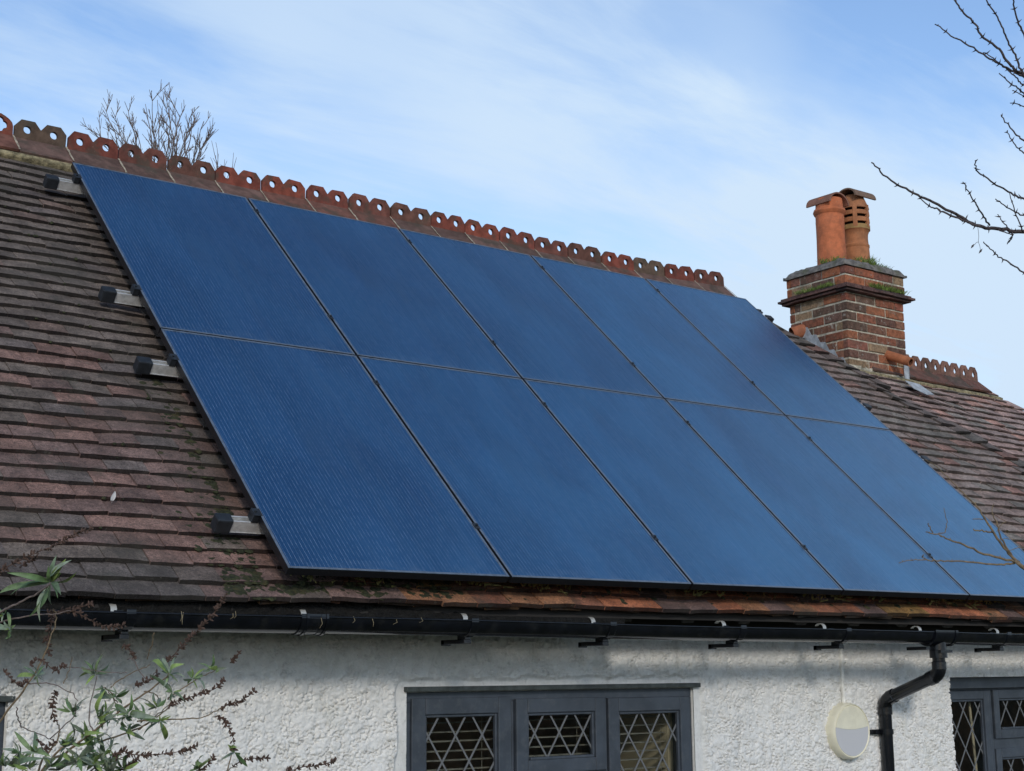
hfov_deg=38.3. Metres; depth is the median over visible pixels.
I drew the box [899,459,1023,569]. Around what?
bare shrub
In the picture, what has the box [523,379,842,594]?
solar panel
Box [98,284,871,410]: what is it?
mounting rail
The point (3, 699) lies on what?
window
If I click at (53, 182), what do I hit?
mounting rail
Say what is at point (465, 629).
gutter
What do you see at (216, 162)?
bare tree
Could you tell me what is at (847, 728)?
wall light
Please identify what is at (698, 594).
leaf litter
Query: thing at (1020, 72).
thorn tree
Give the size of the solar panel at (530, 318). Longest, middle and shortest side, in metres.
1.741 x 1.039 x 0.037 m
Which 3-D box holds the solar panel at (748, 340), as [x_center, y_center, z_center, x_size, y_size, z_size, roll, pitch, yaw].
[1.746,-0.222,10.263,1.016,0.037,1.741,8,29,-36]
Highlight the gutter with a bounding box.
[0,603,1023,657]
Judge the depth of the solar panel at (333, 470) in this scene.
6.42 m
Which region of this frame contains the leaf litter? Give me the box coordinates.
[279,571,999,608]
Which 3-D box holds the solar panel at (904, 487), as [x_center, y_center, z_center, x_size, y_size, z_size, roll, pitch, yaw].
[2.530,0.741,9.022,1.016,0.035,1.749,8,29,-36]
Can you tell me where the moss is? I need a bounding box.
[0,169,1018,614]
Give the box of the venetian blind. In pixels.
[426,715,665,770]
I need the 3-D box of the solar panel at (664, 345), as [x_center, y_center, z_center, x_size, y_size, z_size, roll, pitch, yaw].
[0.919,-0.334,9.653,1.022,0.037,1.741,8,29,-36]
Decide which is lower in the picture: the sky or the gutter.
the gutter
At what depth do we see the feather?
5.73 m
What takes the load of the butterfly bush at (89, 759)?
on the ground
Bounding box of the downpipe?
[870,658,946,770]
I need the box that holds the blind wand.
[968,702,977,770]
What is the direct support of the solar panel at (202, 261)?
attached to the mounting rail at (107, 294)
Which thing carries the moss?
on the cottage
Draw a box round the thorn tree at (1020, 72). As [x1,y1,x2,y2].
[871,0,1023,273]
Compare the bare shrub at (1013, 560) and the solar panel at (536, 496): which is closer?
the bare shrub at (1013, 560)
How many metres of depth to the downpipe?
8.09 m
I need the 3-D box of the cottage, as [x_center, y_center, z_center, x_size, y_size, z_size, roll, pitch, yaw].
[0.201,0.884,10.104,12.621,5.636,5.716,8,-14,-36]
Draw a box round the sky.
[0,0,1023,407]
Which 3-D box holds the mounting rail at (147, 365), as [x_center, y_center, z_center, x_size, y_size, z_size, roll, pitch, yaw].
[0.522,0.167,8.281,5.576,0.138,0.190,8,29,-36]
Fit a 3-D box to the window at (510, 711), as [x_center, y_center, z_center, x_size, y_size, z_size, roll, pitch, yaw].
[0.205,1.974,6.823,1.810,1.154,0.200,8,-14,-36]
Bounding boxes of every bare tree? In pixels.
[81,79,218,167]
[210,144,236,177]
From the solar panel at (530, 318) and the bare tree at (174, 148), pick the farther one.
the bare tree at (174, 148)
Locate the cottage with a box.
[0,113,1023,770]
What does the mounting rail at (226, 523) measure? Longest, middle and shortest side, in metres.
5.576 x 0.190 x 0.138 m
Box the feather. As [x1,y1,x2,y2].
[110,491,115,500]
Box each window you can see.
[0,696,14,770]
[404,683,700,770]
[949,676,1023,770]
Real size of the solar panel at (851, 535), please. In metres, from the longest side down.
1.749 x 1.022 x 0.035 m
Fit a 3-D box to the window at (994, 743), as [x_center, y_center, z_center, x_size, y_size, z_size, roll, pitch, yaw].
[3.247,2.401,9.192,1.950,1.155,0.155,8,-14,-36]
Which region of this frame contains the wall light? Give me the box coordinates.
[825,649,869,758]
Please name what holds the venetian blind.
hanging from the cottage
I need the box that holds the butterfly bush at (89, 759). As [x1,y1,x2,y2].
[0,525,336,770]
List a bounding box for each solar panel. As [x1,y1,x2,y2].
[71,162,354,354]
[159,328,508,582]
[248,198,520,378]
[358,356,690,588]
[399,229,662,397]
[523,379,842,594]
[531,255,783,414]
[645,279,889,429]
[666,399,968,599]
[786,416,1023,601]
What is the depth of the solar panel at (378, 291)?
8.33 m
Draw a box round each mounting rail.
[43,173,773,322]
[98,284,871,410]
[133,353,930,463]
[210,508,932,557]

